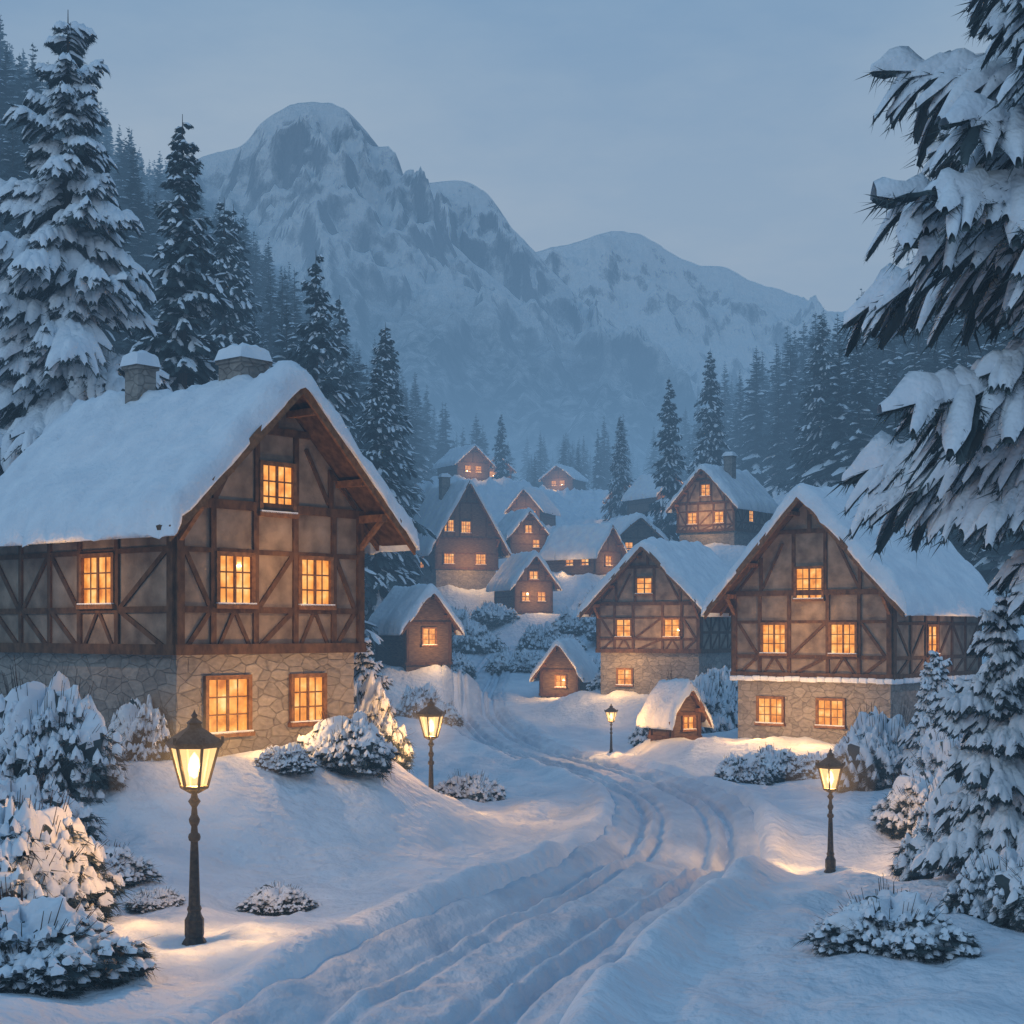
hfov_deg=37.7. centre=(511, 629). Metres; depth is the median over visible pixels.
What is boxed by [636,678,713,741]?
timber shed
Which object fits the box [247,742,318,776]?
snowy bush
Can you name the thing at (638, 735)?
snowy bush
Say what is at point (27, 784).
snowy bush
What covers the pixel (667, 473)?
spruce tree
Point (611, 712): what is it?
street lamp
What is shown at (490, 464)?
roof boards
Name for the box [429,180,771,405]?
snowy mountain
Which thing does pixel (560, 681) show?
window frames
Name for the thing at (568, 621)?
snowy bush
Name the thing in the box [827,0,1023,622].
spruce tree
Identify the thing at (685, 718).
window panes
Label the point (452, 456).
roof snow
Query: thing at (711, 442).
spruce tree
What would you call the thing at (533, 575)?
window frames
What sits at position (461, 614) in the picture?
snowy bush
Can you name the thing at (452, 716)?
snowy bush
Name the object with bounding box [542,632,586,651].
snowy bush
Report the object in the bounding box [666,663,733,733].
snowy bush
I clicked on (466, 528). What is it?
window panes
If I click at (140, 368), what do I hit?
chimney
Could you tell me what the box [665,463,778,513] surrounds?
roof snow
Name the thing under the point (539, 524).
roof boards
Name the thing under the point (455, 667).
snowy bush
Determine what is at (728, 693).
snowy bush
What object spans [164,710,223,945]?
street lamp
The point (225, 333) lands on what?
spruce tree
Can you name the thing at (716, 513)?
window panes
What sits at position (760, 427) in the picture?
spruce forest
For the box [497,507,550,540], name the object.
roof snow
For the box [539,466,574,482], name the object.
roof boards
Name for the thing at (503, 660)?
snowy bush
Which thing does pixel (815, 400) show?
spruce tree
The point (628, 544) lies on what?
window panes
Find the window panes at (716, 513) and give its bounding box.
[688,485,752,523]
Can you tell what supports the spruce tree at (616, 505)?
on the snowy ground
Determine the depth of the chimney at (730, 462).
131.69 m
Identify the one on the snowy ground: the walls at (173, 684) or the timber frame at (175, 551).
the walls at (173, 684)
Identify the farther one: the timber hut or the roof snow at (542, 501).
the roof snow at (542, 501)
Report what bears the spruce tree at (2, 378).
on the snowy ground
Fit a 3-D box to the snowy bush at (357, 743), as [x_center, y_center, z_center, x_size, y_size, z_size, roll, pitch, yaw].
[-3.607,2.543,33.885,2.662,1.790,2.922,0,0,-26]
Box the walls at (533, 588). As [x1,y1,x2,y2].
[496,558,551,614]
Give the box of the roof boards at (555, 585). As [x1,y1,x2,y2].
[511,557,560,590]
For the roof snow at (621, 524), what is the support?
on the timber frame at (624, 537)
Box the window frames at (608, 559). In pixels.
[564,555,612,566]
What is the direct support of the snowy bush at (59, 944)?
on the snowy ground
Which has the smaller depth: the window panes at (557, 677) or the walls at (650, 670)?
the walls at (650, 670)
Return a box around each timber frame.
[0,422,365,654]
[407,488,498,571]
[437,449,488,479]
[494,562,552,612]
[507,515,546,553]
[511,492,555,525]
[543,470,585,490]
[548,535,621,574]
[595,555,730,652]
[621,522,659,548]
[627,480,675,514]
[676,474,772,533]
[730,510,981,679]
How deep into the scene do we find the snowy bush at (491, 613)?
135.80 m
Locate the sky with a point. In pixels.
(738, 136)
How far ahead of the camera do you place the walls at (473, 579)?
149.12 m
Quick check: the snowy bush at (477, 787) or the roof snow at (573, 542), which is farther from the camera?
the roof snow at (573, 542)
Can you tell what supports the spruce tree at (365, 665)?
on the snowy ground
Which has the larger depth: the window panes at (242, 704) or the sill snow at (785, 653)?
the sill snow at (785, 653)
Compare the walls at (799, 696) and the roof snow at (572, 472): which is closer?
the walls at (799, 696)
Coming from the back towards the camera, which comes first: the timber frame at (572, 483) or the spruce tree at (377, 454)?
the timber frame at (572, 483)
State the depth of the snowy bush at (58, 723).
30.12 m
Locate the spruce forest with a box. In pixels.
[0,15,1023,596]
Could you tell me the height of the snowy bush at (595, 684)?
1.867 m
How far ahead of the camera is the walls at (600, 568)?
150.18 m
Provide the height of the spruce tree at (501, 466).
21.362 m
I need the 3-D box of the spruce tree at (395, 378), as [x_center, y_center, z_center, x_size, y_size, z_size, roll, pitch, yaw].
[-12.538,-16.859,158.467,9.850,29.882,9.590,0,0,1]
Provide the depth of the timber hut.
90.13 m
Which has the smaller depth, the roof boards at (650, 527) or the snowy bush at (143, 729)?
the snowy bush at (143, 729)
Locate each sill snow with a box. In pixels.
[77,510,334,733]
[615,593,679,684]
[755,598,939,726]
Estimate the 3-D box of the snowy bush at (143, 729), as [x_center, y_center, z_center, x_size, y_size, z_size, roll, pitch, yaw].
[-8.051,2.367,33.542,2.378,1.867,2.174,0,0,38]
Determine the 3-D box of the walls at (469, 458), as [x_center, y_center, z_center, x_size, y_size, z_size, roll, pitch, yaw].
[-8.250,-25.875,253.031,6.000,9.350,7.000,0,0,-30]
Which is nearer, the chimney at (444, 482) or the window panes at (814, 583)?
the window panes at (814, 583)
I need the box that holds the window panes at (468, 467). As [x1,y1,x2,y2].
[465,466,480,471]
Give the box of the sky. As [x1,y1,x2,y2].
[0,0,991,311]
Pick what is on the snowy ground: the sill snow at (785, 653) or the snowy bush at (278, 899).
the snowy bush at (278, 899)
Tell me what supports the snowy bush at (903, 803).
on the snowy ground
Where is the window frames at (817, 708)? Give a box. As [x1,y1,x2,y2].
[754,566,940,728]
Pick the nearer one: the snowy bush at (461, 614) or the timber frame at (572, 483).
the snowy bush at (461, 614)
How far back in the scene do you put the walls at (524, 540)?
164.93 m
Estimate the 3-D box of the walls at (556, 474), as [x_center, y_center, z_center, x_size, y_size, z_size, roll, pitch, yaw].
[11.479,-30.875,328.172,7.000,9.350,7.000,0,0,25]
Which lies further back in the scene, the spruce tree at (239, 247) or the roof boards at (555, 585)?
the roof boards at (555, 585)
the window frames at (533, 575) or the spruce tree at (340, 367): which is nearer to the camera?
the spruce tree at (340, 367)
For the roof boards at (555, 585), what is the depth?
140.06 m
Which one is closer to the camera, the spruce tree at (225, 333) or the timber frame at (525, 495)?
the spruce tree at (225, 333)
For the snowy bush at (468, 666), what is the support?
on the snowy ground
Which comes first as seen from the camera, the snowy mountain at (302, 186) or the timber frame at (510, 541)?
the timber frame at (510, 541)
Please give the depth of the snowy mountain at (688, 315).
3557.60 m
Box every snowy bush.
[0,657,134,805]
[0,769,109,844]
[0,788,139,922]
[0,875,162,999]
[89,835,165,889]
[108,694,172,760]
[122,886,184,914]
[235,880,321,915]
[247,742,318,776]
[294,705,403,782]
[354,670,415,772]
[393,681,444,718]
[433,700,464,726]
[434,770,506,802]
[450,606,471,621]
[451,656,466,674]
[452,617,506,654]
[452,647,476,678]
[470,599,520,627]
[484,643,520,675]
[509,648,541,672]
[516,621,560,649]
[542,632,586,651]
[551,607,595,635]
[584,618,595,641]
[584,670,600,690]
[589,655,600,670]
[627,727,648,746]
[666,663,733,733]
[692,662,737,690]
[702,668,737,728]
[714,751,776,785]
[753,743,805,782]
[789,877,982,964]
[790,751,827,780]
[827,701,914,792]
[869,768,965,839]
[886,776,963,880]
[889,715,967,790]
[934,839,1023,926]
[982,857,1023,932]
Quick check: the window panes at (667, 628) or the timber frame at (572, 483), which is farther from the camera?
the timber frame at (572, 483)
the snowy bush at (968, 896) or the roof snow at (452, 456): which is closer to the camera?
the snowy bush at (968, 896)
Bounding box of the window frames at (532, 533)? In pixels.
[525,525,539,547]
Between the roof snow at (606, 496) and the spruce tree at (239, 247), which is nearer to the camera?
the spruce tree at (239, 247)
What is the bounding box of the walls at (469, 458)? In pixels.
[438,448,487,480]
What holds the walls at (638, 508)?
on the snowy ground
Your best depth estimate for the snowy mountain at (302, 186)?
1733.50 m
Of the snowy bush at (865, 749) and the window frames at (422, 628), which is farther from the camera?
the window frames at (422, 628)
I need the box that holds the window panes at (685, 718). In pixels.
[684,717,692,728]
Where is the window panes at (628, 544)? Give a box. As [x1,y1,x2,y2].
[625,543,631,549]
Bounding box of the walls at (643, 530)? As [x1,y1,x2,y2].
[621,519,658,545]
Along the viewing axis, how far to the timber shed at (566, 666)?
95.01 m
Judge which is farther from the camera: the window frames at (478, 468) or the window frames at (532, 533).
the window frames at (478, 468)
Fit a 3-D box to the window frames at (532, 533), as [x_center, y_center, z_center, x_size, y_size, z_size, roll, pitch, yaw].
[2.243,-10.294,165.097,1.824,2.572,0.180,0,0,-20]
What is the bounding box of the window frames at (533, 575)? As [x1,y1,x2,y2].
[521,570,545,601]
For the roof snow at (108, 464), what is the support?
on the timber frame at (175, 551)
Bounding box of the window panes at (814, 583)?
[759,568,935,724]
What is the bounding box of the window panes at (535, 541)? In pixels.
[526,525,538,546]
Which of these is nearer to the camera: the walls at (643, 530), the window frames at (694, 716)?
the window frames at (694, 716)
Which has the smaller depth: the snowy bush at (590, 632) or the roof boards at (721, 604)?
the roof boards at (721, 604)
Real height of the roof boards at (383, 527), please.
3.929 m
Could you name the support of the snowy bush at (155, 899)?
on the snowy ground
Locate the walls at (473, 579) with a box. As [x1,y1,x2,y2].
[406,486,496,589]
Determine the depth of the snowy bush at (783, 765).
52.82 m
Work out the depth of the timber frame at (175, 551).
35.13 m
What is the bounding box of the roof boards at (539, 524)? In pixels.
[507,511,548,539]
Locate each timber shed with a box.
[529,637,598,697]
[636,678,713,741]
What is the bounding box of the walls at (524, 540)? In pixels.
[506,514,545,552]
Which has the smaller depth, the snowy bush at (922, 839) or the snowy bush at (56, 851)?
the snowy bush at (56, 851)
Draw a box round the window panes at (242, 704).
[84,465,327,731]
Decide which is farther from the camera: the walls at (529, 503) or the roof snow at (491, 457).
the roof snow at (491, 457)
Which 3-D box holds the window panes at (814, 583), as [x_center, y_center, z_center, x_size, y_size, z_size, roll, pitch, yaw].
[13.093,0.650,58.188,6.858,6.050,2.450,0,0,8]
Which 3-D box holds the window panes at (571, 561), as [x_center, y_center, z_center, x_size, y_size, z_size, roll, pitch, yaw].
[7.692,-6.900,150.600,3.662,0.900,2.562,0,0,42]
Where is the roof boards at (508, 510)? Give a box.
[505,489,552,513]
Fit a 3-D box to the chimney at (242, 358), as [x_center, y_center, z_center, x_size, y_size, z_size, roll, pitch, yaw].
[-6.487,-5.884,36.279,1.130,2.050,1.130,0,0,40]
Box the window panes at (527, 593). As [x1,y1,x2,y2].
[522,572,544,600]
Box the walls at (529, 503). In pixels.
[512,491,554,525]
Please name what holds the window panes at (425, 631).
in the timber hut
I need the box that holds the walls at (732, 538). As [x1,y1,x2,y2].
[678,472,771,545]
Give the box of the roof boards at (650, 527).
[620,518,664,539]
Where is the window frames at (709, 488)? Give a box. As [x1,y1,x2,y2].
[686,483,754,525]
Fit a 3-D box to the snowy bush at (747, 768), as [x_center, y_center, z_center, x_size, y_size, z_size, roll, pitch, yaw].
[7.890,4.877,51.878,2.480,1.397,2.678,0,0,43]
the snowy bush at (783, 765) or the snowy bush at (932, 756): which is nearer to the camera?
the snowy bush at (932, 756)
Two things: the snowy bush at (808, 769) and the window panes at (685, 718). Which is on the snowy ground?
the snowy bush at (808, 769)
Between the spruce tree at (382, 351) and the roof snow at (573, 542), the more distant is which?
the roof snow at (573, 542)
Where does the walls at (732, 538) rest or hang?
on the snowy ground
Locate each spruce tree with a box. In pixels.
[0,19,171,475]
[0,219,23,428]
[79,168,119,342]
[128,114,233,391]
[194,201,257,384]
[208,204,262,340]
[285,254,386,651]
[320,295,366,449]
[353,322,437,585]
[354,359,418,660]
[354,637,396,714]
[378,331,423,517]
[491,414,512,478]
[600,417,633,520]
[644,379,689,541]
[679,351,730,535]
[790,315,849,486]
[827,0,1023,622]
[844,298,882,433]
[891,650,955,783]
[907,591,1023,886]
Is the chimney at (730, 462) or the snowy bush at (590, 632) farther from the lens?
the chimney at (730, 462)
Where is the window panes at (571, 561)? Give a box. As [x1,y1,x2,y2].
[566,556,610,565]
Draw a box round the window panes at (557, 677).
[556,676,564,686]
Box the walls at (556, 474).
[544,467,584,490]
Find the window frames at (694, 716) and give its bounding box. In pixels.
[681,715,696,731]
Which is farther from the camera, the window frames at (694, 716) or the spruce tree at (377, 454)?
the spruce tree at (377, 454)
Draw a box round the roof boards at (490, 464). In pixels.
[441,445,494,468]
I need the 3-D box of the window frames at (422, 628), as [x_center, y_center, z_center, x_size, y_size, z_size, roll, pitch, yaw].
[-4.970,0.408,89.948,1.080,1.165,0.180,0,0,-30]
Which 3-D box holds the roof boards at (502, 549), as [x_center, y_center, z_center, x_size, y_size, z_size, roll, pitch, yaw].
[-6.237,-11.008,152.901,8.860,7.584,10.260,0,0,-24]
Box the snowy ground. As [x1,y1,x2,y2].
[0,473,1023,1023]
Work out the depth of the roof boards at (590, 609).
85.09 m
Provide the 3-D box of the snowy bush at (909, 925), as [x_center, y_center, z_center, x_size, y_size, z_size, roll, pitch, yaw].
[4.932,3.894,19.956,2.483,1.172,2.262,0,0,-7]
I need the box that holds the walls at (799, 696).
[734,505,977,743]
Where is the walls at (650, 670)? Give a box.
[598,551,730,694]
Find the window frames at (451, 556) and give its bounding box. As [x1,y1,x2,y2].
[420,519,486,568]
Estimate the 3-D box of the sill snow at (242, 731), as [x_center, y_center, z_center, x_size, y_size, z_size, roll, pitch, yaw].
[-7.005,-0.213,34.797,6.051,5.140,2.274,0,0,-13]
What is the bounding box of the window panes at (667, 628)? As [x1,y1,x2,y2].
[617,578,678,683]
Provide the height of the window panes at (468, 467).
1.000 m
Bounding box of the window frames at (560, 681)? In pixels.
[554,674,566,687]
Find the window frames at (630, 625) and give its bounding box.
[614,576,680,686]
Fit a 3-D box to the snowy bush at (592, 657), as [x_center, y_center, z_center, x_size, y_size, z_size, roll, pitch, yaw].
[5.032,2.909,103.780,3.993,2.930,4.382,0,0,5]
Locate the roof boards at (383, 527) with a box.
[156,388,415,554]
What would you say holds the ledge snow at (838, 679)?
on the walls at (799, 696)
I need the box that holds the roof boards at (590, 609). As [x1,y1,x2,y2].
[579,547,706,618]
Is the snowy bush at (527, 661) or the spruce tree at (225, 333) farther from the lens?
the snowy bush at (527, 661)
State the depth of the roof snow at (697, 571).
85.41 m
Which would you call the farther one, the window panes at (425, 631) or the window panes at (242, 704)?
the window panes at (425, 631)
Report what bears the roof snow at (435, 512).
on the timber frame at (435, 552)
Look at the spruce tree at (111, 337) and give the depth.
92.65 m
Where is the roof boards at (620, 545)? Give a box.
[599,525,626,557]
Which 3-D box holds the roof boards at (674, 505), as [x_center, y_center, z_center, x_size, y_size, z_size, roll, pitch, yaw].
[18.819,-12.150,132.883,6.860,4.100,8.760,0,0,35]
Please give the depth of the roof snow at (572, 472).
325.25 m
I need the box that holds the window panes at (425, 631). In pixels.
[423,629,434,643]
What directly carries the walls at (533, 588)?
on the snowy ground
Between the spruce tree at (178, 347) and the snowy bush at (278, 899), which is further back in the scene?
the spruce tree at (178, 347)
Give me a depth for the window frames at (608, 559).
149.96 m
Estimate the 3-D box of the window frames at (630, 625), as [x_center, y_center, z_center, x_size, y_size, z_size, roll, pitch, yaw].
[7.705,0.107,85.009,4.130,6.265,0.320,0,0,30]
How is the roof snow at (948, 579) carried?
on the timber frame at (890, 657)
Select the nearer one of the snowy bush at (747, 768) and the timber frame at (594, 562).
the snowy bush at (747, 768)
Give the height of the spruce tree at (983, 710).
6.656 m
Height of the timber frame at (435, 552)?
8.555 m
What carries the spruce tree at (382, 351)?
on the snowy ground
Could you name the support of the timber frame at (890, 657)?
on the walls at (799, 696)
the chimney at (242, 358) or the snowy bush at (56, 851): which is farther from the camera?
the chimney at (242, 358)
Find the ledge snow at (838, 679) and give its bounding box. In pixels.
[730,674,974,684]
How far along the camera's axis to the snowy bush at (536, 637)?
124.92 m
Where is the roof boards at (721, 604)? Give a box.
[704,497,903,618]
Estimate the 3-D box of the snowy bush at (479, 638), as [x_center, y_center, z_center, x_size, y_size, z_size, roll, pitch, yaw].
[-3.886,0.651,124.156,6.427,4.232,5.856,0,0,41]
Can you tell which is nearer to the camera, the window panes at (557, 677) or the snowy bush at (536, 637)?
the window panes at (557, 677)
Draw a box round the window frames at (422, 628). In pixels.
[421,627,437,646]
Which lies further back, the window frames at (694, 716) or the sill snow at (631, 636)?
the sill snow at (631, 636)
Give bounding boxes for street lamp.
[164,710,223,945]
[416,698,445,789]
[604,704,617,752]
[815,748,845,872]
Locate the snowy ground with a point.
(360, 857)
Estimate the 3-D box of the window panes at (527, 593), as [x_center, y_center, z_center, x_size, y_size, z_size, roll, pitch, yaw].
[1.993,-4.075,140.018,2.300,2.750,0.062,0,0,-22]
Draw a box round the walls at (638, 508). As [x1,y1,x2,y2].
[628,479,675,513]
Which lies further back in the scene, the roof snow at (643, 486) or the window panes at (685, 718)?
the roof snow at (643, 486)
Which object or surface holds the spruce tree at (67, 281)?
on the snowy ground
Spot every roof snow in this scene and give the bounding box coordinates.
[0,360,419,554]
[413,479,511,558]
[432,444,495,468]
[486,550,562,591]
[488,454,516,473]
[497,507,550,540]
[504,486,560,516]
[538,464,588,482]
[539,522,627,560]
[577,537,730,616]
[602,479,635,503]
[610,512,668,541]
[621,474,684,501]
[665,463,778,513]
[701,483,997,617]
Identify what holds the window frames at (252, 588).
attached to the walls at (173, 684)
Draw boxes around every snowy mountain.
[160,102,708,480]
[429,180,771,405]
[536,231,849,388]
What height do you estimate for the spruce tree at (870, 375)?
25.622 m
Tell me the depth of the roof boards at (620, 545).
150.68 m
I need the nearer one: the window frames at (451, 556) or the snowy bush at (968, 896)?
the snowy bush at (968, 896)
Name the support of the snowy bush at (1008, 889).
on the snowy ground
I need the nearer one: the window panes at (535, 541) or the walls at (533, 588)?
the walls at (533, 588)
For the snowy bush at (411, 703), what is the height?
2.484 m
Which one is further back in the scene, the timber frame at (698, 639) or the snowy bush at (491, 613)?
the snowy bush at (491, 613)
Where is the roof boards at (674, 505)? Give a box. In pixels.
[666,469,737,513]
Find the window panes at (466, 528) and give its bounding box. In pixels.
[445,520,484,563]
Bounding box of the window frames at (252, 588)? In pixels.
[76,460,336,737]
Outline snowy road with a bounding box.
[210,654,759,1023]
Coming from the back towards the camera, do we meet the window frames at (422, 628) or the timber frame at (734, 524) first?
the timber frame at (734, 524)
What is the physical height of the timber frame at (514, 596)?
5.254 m
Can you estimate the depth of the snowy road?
23.29 m
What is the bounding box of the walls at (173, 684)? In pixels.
[0,410,360,756]
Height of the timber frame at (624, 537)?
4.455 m
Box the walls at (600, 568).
[546,533,620,575]
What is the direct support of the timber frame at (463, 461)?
attached to the walls at (469, 458)
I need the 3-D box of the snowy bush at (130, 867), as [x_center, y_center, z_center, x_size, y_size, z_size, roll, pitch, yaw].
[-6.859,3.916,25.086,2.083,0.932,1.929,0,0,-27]
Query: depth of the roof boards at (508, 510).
218.95 m
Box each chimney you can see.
[119,350,160,403]
[211,342,276,380]
[438,473,450,499]
[722,451,737,478]
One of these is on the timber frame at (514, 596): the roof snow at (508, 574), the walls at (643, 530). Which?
the roof snow at (508, 574)
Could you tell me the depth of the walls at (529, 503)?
219.30 m
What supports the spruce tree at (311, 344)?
on the snowy ground
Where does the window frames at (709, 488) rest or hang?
attached to the walls at (732, 538)
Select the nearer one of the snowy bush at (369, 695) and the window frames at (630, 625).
the snowy bush at (369, 695)
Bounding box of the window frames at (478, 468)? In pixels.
[465,465,481,472]
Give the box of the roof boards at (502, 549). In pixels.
[433,481,510,556]
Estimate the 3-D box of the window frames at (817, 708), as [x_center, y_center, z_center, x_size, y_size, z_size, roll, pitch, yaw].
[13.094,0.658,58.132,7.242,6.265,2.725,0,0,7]
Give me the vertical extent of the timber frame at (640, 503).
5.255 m

